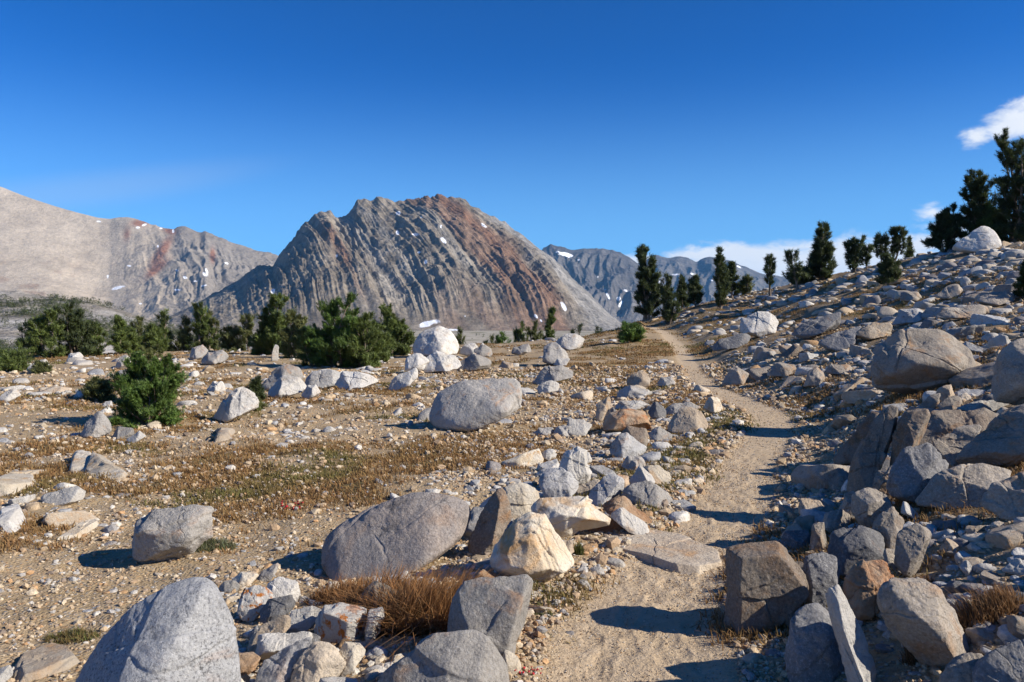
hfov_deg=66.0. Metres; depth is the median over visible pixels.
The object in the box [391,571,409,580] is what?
stone
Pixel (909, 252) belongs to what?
pine tree
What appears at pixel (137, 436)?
stone
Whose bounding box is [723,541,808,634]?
boulder
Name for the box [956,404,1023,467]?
boulder
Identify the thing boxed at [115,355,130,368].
rock
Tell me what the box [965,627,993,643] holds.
stone
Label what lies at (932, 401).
rock
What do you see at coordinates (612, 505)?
flat rock
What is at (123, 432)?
rock
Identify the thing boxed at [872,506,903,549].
rock
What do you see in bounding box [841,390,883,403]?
stone
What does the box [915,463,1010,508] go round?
boulder
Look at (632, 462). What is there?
rock
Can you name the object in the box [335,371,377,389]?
boulder
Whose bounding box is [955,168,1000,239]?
pine tree
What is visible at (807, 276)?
shrub
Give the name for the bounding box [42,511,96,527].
stone
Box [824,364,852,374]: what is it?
flat rock
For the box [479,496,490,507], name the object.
rock
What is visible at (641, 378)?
rock
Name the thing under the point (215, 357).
rock
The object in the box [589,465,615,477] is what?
stone
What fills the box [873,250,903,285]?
pine tree
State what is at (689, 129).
sky
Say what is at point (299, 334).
shrub pine
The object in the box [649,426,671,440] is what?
rock
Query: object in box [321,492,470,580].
boulder
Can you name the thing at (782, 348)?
stone
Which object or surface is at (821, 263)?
pine tree
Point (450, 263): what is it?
mountain
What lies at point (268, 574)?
stone
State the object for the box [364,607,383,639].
stone
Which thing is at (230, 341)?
pine tree
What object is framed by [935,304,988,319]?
flat rock
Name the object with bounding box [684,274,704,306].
pine tree
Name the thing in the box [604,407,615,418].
rock
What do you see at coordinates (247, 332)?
pine tree
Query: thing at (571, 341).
rock
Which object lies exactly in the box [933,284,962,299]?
rock
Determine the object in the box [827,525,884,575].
boulder
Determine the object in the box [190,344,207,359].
rock
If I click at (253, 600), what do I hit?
rock
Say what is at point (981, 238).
boulder
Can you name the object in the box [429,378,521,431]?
boulder
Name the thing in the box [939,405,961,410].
stone
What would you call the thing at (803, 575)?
rock
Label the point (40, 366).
shrub
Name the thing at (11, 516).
flat rock
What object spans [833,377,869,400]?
stone
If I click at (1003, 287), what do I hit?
stone
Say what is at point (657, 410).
rock
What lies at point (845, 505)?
rock
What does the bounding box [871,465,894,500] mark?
rock
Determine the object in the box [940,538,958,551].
stone
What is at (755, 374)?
stone
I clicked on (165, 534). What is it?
boulder
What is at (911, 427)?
rock
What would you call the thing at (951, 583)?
stone
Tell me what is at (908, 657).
grass tuft
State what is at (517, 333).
pine tree
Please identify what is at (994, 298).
flat rock
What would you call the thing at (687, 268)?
mountain
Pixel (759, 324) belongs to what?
boulder
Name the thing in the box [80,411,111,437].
boulder
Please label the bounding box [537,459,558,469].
stone
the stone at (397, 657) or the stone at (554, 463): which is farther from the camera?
the stone at (554, 463)
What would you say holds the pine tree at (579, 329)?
on the ground at (644, 660)
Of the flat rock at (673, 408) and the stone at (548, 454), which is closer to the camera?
the stone at (548, 454)
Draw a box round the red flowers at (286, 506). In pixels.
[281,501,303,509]
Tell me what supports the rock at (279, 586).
on the ground at (644, 660)
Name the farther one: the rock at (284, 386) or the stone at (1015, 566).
the rock at (284, 386)
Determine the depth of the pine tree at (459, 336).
71.74 m
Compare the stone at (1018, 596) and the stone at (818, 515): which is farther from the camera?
the stone at (818, 515)
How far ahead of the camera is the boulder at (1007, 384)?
8.14 m
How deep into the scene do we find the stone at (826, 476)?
7.50 m
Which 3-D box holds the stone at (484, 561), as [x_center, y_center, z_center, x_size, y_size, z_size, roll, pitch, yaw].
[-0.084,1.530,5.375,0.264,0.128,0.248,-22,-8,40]
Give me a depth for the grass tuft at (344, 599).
4.63 m
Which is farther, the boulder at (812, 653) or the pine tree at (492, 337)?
the pine tree at (492, 337)
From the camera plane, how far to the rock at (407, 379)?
20.55 m
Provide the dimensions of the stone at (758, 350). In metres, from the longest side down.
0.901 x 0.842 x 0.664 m
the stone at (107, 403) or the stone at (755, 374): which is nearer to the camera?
the stone at (107, 403)
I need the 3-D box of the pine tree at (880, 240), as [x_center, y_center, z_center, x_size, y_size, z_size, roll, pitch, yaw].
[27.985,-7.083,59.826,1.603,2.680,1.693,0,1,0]
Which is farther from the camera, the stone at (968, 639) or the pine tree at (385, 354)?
the pine tree at (385, 354)
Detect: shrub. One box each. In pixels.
[0,340,34,371]
[28,359,53,372]
[78,374,117,400]
[245,374,266,400]
[251,390,270,410]
[616,321,647,342]
[781,264,817,284]
[1010,261,1023,296]
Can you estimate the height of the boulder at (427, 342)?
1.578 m
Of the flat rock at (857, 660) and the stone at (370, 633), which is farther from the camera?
the stone at (370, 633)
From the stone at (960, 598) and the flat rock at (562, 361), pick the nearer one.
the stone at (960, 598)
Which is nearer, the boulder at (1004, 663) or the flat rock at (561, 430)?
the boulder at (1004, 663)
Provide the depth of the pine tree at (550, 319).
81.60 m
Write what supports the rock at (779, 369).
on the ground at (644, 660)
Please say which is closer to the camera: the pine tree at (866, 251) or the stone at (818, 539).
the stone at (818, 539)
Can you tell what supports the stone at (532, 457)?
on the ground at (644, 660)
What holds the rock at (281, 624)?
on the ground at (644, 660)
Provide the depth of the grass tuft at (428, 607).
4.19 m
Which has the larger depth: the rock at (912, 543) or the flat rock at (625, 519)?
the flat rock at (625, 519)
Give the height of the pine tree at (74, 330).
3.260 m
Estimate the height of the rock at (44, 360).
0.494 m
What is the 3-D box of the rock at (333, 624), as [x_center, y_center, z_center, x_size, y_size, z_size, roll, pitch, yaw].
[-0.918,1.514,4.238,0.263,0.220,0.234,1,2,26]
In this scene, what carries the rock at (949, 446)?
on the ground at (644, 660)
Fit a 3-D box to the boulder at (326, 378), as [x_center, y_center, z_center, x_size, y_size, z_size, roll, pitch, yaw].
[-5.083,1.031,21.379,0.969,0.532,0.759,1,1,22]
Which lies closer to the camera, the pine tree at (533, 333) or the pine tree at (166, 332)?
the pine tree at (166, 332)
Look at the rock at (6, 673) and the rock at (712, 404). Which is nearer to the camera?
the rock at (6, 673)
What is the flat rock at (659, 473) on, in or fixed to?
on the ground at (644, 660)
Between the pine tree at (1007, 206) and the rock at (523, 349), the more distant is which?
the pine tree at (1007, 206)
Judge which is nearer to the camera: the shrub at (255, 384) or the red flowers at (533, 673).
the red flowers at (533, 673)
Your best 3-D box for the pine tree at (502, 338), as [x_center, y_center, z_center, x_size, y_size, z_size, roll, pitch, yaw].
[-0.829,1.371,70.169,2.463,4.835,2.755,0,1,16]
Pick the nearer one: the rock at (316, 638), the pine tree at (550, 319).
the rock at (316, 638)
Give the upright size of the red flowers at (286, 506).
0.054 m
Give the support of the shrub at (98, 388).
on the ground at (644, 660)
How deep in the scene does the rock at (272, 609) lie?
4.67 m
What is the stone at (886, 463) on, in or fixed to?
on the ground at (644, 660)
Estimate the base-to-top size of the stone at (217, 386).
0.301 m
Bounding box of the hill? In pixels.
[0,289,251,353]
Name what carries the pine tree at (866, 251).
on the ground at (644, 660)
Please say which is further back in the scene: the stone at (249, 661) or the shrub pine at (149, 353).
the shrub pine at (149, 353)
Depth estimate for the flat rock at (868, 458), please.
6.47 m
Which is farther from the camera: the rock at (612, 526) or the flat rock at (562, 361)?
the flat rock at (562, 361)
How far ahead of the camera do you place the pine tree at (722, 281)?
59.78 m
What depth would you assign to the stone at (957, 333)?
16.58 m
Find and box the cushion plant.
[195,536,239,552]
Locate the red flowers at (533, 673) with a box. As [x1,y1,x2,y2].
[514,666,541,674]
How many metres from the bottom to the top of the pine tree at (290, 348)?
2.584 m
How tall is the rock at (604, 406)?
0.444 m
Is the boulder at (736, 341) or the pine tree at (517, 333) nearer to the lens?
the boulder at (736, 341)
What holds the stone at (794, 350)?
on the ground at (644, 660)
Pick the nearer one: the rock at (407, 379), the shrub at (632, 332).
the rock at (407, 379)
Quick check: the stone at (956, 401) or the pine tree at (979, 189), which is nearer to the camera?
the stone at (956, 401)
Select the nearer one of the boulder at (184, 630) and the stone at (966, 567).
the boulder at (184, 630)
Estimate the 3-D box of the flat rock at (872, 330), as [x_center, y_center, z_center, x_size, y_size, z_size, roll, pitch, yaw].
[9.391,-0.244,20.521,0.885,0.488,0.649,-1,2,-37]
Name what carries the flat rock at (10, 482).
on the ground at (644, 660)
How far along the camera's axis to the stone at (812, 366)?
19.22 m
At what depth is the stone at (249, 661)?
3.89 m
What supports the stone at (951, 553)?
on the ground at (644, 660)
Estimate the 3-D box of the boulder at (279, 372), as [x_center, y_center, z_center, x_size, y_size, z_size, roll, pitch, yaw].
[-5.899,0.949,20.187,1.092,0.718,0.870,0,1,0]
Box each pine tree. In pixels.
[14,307,67,357]
[15,318,33,353]
[52,301,104,355]
[81,319,111,354]
[105,350,189,428]
[110,314,132,354]
[113,324,142,352]
[129,314,147,350]
[139,322,170,350]
[154,308,181,350]
[170,314,195,351]
[182,300,220,350]
[191,310,224,349]
[217,323,246,351]
[236,312,255,350]
[243,326,279,354]
[251,292,297,352]
[274,308,308,357]
[301,291,372,367]
[341,311,387,367]
[361,320,392,361]
[373,302,417,354]
[455,325,465,344]
[483,334,494,343]
[494,331,511,343]
[511,319,526,342]
[519,320,543,341]
[542,305,557,339]
[570,322,583,334]
[594,325,602,332]
[633,243,665,320]
[658,271,683,324]
[676,274,690,309]
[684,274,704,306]
[712,246,731,308]
[726,259,740,297]
[738,273,754,294]
[762,252,776,295]
[782,247,803,291]
[803,219,838,279]
[841,234,867,272]
[857,243,874,269]
[871,230,891,260]
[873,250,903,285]
[887,225,909,260]
[903,235,914,258]
[920,201,962,252]
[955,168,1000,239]
[974,200,1007,241]
[989,127,1023,242]
[1007,198,1023,241]
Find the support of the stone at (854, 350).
on the ground at (644, 660)
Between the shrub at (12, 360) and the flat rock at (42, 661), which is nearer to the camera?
the flat rock at (42, 661)
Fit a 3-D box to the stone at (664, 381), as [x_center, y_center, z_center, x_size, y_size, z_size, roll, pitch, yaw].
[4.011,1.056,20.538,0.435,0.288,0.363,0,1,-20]
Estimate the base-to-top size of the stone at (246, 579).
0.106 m
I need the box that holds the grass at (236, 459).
[0,247,1023,650]
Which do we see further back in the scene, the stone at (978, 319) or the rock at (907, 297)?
the rock at (907, 297)
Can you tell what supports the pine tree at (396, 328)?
on the ground at (644, 660)
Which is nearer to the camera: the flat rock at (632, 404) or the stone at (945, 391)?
the stone at (945, 391)
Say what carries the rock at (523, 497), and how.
on the ground at (644, 660)
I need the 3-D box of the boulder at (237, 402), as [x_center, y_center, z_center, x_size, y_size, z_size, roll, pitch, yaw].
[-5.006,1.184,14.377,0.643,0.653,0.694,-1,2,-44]
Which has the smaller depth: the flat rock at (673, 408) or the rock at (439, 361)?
the flat rock at (673, 408)
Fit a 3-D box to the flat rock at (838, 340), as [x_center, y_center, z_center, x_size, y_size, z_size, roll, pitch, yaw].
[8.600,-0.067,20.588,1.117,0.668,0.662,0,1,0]
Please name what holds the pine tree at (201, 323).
on the ground at (644, 660)
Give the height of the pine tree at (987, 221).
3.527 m
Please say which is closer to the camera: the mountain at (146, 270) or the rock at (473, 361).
the rock at (473, 361)
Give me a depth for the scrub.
369.64 m
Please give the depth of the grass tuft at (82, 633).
4.62 m
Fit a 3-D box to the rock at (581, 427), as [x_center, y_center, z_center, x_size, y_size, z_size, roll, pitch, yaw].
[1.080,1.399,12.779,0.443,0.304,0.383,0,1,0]
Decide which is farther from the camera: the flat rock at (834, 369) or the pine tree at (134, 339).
the pine tree at (134, 339)
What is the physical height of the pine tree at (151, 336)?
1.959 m
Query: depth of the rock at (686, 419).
12.15 m
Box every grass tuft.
[39,625,101,644]
[287,558,464,641]
[296,572,381,606]
[297,555,607,681]
[574,538,585,554]
[716,606,725,621]
[888,645,936,666]
[909,574,933,582]
[944,576,1023,631]
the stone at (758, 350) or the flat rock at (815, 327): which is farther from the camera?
the flat rock at (815, 327)
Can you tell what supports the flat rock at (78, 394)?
on the ground at (644, 660)
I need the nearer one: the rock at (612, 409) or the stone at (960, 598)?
the stone at (960, 598)
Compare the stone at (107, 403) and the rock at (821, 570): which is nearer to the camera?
the rock at (821, 570)
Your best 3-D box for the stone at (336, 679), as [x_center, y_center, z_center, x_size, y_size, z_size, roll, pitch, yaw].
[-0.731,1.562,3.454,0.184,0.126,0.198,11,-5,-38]
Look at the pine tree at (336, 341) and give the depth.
30.97 m
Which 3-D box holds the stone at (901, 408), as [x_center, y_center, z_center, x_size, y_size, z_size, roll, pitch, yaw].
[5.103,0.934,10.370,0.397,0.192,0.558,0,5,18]
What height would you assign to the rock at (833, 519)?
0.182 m
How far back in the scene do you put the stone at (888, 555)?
4.43 m
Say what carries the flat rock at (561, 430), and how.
on the ground at (644, 660)
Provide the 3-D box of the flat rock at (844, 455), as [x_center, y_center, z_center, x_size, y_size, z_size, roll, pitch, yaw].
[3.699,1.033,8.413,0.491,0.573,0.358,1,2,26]
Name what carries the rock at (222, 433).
on the ground at (644, 660)
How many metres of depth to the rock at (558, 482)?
7.49 m
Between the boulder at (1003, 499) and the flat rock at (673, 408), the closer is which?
the boulder at (1003, 499)
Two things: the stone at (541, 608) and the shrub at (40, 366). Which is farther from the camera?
the shrub at (40, 366)
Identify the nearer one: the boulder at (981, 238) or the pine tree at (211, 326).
the boulder at (981, 238)
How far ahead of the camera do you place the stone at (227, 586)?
5.31 m
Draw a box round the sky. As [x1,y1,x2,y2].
[0,0,1023,276]
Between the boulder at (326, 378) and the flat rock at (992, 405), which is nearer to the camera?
the flat rock at (992, 405)
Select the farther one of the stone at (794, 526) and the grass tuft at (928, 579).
the stone at (794, 526)
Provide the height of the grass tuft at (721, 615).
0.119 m
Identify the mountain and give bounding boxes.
[0,187,277,320]
[154,194,621,330]
[542,244,675,323]
[639,255,790,308]
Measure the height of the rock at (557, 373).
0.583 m
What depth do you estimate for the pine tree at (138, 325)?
59.87 m
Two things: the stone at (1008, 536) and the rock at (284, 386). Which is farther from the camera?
the rock at (284, 386)
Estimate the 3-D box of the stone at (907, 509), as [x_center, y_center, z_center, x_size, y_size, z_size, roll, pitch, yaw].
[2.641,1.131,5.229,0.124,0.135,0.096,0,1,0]
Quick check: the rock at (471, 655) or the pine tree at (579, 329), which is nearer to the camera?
the rock at (471, 655)
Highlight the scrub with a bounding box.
[0,293,507,352]
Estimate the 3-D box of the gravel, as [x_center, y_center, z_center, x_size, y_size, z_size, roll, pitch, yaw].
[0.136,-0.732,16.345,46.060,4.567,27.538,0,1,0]
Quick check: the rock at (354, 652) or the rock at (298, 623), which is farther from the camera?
the rock at (298, 623)
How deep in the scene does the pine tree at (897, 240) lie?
59.48 m
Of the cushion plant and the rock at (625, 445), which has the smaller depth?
the cushion plant
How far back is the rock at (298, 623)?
4.36 m
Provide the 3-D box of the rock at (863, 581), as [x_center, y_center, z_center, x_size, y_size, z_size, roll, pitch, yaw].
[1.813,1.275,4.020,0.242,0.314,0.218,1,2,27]
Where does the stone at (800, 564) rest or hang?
on the ground at (644, 660)
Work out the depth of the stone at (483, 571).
4.91 m
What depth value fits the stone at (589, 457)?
9.44 m
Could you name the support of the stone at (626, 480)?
on the ground at (644, 660)
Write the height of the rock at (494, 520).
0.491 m
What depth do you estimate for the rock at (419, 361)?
27.29 m
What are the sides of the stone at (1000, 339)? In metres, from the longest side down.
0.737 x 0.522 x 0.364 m
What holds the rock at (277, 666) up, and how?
on the ground at (644, 660)
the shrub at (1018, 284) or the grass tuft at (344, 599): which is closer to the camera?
the grass tuft at (344, 599)
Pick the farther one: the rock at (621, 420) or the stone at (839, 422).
the rock at (621, 420)
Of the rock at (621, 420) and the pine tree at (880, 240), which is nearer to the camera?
the rock at (621, 420)
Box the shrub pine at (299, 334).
[288,322,331,366]
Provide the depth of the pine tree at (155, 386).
13.73 m
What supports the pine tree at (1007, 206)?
on the ground at (644, 660)
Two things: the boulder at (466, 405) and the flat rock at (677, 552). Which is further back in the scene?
the boulder at (466, 405)
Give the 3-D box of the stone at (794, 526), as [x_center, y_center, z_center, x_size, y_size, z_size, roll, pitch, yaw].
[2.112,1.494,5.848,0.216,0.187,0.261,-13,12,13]
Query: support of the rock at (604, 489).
on the ground at (644, 660)
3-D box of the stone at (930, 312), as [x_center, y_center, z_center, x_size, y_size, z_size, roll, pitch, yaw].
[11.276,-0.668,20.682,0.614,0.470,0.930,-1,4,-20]
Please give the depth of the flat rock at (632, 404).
16.27 m
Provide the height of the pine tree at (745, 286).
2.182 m
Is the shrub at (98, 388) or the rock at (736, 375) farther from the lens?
the rock at (736, 375)
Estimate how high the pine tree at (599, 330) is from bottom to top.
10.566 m
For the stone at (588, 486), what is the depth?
7.71 m
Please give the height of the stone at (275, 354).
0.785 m
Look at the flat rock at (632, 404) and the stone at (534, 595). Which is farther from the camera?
the flat rock at (632, 404)
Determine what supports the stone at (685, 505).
on the ground at (644, 660)
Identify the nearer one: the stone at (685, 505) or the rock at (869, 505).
the rock at (869, 505)
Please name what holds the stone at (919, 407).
on the ground at (644, 660)
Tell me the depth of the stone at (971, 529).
4.47 m
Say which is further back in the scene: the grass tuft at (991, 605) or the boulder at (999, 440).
the boulder at (999, 440)
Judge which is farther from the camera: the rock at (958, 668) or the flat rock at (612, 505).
the flat rock at (612, 505)
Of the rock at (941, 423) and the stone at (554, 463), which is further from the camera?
the stone at (554, 463)
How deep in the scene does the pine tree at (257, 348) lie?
42.94 m
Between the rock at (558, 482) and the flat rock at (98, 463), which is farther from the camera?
the flat rock at (98, 463)
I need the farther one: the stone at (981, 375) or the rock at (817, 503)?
the stone at (981, 375)
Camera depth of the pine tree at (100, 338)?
43.90 m
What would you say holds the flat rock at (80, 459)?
on the ground at (644, 660)
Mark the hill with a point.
(7, 333)
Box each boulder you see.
[75,577,240,681]
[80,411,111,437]
[132,504,213,562]
[213,388,258,422]
[262,364,302,390]
[305,369,340,387]
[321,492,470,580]
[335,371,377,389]
[413,326,458,356]
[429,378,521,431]
[711,333,750,350]
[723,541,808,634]
[739,311,778,336]
[785,603,844,681]
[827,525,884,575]
[870,328,975,393]
[877,577,968,667]
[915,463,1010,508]
[952,226,1001,253]
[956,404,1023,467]
[972,639,1023,681]
[980,471,1023,520]
[991,338,1023,404]
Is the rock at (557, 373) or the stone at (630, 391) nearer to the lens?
the stone at (630, 391)
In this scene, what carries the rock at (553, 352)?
on the ground at (644, 660)
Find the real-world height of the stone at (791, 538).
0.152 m
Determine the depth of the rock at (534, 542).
4.95 m
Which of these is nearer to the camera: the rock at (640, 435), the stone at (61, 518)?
the stone at (61, 518)
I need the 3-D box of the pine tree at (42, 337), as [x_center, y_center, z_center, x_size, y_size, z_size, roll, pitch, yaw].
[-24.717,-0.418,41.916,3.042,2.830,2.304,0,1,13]
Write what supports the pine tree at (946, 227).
on the ground at (644, 660)
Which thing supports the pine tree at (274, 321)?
on the ground at (644, 660)
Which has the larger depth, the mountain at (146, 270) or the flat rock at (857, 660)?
the mountain at (146, 270)
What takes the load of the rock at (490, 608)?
on the ground at (644, 660)
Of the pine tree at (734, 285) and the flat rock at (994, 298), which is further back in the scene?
the pine tree at (734, 285)
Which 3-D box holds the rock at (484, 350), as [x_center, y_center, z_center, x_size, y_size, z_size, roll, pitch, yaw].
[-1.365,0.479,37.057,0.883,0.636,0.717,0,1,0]
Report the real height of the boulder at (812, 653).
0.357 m
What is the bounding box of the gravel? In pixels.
[0,267,1023,681]
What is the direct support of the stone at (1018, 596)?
on the ground at (644, 660)
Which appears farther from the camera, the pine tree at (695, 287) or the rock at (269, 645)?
the pine tree at (695, 287)
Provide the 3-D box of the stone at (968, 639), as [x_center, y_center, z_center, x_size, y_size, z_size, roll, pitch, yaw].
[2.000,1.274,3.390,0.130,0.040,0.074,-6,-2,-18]
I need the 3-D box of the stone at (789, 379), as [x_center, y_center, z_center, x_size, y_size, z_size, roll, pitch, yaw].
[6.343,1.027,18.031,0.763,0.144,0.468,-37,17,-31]
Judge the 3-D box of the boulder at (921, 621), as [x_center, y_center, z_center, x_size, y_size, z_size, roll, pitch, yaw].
[1.771,1.240,3.372,0.360,0.441,0.306,-1,2,-28]
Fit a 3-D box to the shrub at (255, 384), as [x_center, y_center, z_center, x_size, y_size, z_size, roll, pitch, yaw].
[-5.843,1.065,17.940,0.561,0.635,0.625,-1,1,-21]
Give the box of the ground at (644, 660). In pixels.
[0,244,1023,681]
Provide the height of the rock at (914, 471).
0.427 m
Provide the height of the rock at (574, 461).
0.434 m
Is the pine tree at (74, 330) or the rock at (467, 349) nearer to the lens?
the rock at (467, 349)
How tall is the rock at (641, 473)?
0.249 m
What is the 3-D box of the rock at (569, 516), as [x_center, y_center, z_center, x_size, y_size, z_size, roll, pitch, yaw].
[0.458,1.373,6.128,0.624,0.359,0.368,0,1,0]
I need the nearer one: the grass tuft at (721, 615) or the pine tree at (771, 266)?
the grass tuft at (721, 615)
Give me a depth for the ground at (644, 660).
7.10 m
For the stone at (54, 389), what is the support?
on the ground at (644, 660)
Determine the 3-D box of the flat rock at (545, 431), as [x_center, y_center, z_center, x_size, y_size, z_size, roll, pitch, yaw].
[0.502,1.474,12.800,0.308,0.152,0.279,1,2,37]
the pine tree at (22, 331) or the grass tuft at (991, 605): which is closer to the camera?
the grass tuft at (991, 605)
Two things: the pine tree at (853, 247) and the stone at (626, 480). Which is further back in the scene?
the pine tree at (853, 247)
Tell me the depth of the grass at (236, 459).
10.36 m
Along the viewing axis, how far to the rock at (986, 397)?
8.97 m
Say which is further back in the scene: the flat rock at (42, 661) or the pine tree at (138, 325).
the pine tree at (138, 325)
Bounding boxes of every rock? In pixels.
[0,470,46,495]
[0,503,26,531]
[0,665,12,681]
[12,643,79,681]
[27,359,47,371]
[41,486,85,505]
[57,518,98,539]
[68,352,83,357]
[68,450,91,472]
[74,390,88,397]
[85,452,127,481]
[111,426,134,438]
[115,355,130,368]
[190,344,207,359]
[201,350,228,364]
[213,427,234,441]
[237,585,273,621]
[247,615,290,652]
[249,625,259,638]
[255,631,312,660]
[255,637,311,681]
[260,595,295,623]
[267,577,299,601]
[268,375,306,398]
[287,606,321,632]
[290,641,345,681]
[312,633,320,642]
[314,602,366,643]
[339,641,365,676]
[358,581,400,618]
[377,629,509,681]
[388,368,417,390]
[405,353,428,371]
[423,350,461,372]
[447,574,532,656]
[456,352,491,371]
[459,343,477,355]
[468,487,511,554]
[474,345,491,356]
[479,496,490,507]
[490,512,573,581]
[499,361,513,367]
[504,482,539,520]
[511,344,530,354]
[531,495,610,537]
[533,365,572,384]
[533,427,553,435]
[537,380,559,393]
[538,467,578,497]
[542,342,568,364]
[553,358,569,365]
[553,425,570,435]
[556,333,583,349]
[559,446,591,484]
[567,418,591,435]
[587,516,624,532]
[588,473,624,506]
[595,397,612,421]
[602,409,650,431]
[602,496,651,523]
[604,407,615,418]
[609,432,646,457]
[610,507,648,534]
[610,530,721,574]
[615,400,648,409]
[620,426,647,446]
[621,455,645,471]
[621,480,672,507]
[626,372,650,386]
[629,465,654,484]
[643,465,670,484]
[648,402,665,418]
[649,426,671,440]
[665,402,700,413]
[667,407,707,433]
[703,397,722,412]
[722,366,748,385]
[769,362,795,376]
[784,564,808,628]
[793,312,840,338]
[798,497,833,513]
[802,552,840,607]
[804,367,824,386]
[819,326,861,350]
[823,509,850,533]
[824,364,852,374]
[825,584,875,681]
[833,411,878,465]
[839,491,854,519]
[843,559,893,621]
[846,405,897,491]
[851,487,891,528]
[855,322,892,340]
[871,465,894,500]
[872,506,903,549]
[886,442,948,502]
[890,408,930,465]
[892,308,922,324]
[894,523,931,577]
[900,292,921,302]
[919,393,940,408]
[919,407,997,444]
[932,424,981,467]
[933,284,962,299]
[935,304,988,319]
[939,652,982,681]
[957,400,1007,410]
[974,290,1014,305]
[978,394,993,400]
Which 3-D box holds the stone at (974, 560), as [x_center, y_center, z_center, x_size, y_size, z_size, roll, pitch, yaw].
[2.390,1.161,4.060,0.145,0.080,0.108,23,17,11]
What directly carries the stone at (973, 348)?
on the ground at (644, 660)
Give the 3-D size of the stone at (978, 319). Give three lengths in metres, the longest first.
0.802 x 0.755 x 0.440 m
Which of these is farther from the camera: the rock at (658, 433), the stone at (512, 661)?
the rock at (658, 433)
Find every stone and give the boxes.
[0,389,20,401]
[8,494,35,504]
[42,386,71,392]
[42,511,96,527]
[102,401,112,406]
[126,431,145,442]
[207,381,225,392]
[219,580,239,592]
[232,571,258,586]
[239,652,260,675]
[258,563,278,581]
[271,344,278,360]
[301,385,320,398]
[319,676,357,681]
[361,639,380,649]
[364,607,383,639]
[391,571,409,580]
[393,653,406,662]
[417,408,430,420]
[462,507,512,538]
[474,569,495,578]
[476,557,489,565]
[501,448,543,467]
[503,649,520,675]
[528,605,555,611]
[531,590,541,599]
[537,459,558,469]
[542,449,555,460]
[564,540,573,553]
[575,479,599,495]
[587,452,591,463]
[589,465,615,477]
[617,385,651,397]
[617,474,629,487]
[657,376,674,386]
[665,466,688,473]
[671,499,695,510]
[748,366,770,380]
[752,347,779,359]
[757,351,775,359]
[778,344,802,361]
[778,345,790,352]
[778,376,802,388]
[780,523,801,539]
[780,530,810,549]
[790,464,849,490]
[793,515,814,532]
[795,561,803,568]
[796,364,818,368]
[799,353,819,361]
[800,509,825,522]
[809,522,826,551]
[830,414,857,429]
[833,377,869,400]
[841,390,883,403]
[848,344,871,356]
[881,457,890,469]
[882,403,910,413]
[883,548,897,570]
[901,501,918,519]
[906,406,944,411]
[921,307,957,318]
[931,520,961,530]
[935,385,954,401]
[937,396,962,407]
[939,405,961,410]
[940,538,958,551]
[944,580,963,593]
[946,551,956,556]
[947,324,984,339]
[948,362,995,386]
[954,388,985,395]
[955,597,973,610]
[958,557,986,567]
[960,560,972,575]
[961,291,988,303]
[963,341,985,354]
[964,632,970,643]
[965,525,986,533]
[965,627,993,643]
[970,314,1009,325]
[979,570,1000,582]
[981,334,1010,348]
[983,586,1022,596]
[985,520,1023,548]
[993,284,1017,291]
[1002,558,1023,575]
[1006,615,1023,638]
[1010,591,1023,604]
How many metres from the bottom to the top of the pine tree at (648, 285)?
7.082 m
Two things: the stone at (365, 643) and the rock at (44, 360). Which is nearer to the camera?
the stone at (365, 643)
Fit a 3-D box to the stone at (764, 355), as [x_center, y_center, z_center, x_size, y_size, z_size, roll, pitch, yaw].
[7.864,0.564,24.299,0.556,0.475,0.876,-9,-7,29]
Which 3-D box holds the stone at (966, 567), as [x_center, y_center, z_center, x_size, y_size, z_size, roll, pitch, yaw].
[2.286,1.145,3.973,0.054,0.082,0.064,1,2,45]
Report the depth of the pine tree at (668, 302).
59.64 m
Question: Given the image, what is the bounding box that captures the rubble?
[0,241,1023,681]
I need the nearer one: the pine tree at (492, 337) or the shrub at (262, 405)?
the shrub at (262, 405)
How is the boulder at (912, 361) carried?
on the ground at (644, 660)
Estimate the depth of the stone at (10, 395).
18.02 m
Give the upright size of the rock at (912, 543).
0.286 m
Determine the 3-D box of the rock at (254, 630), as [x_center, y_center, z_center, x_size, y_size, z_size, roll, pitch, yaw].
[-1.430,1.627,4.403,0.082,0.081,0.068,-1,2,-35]
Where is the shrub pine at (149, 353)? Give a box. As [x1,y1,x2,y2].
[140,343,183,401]
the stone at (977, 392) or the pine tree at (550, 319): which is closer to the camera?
the stone at (977, 392)
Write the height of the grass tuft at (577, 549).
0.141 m
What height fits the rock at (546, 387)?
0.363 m
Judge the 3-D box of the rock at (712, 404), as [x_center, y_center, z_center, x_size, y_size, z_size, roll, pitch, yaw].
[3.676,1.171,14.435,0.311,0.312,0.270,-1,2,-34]
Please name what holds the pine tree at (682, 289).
on the ground at (644, 660)
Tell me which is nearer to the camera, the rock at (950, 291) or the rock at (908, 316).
the rock at (908, 316)
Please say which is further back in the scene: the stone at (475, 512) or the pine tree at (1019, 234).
the pine tree at (1019, 234)
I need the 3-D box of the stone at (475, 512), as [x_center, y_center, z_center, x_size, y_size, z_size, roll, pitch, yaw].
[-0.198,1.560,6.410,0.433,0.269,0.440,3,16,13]
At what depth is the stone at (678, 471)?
8.59 m
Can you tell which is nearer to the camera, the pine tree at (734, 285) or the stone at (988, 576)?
the stone at (988, 576)
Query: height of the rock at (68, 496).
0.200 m
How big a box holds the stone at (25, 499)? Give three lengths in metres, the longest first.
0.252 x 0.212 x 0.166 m
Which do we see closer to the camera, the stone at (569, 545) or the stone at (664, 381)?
the stone at (569, 545)

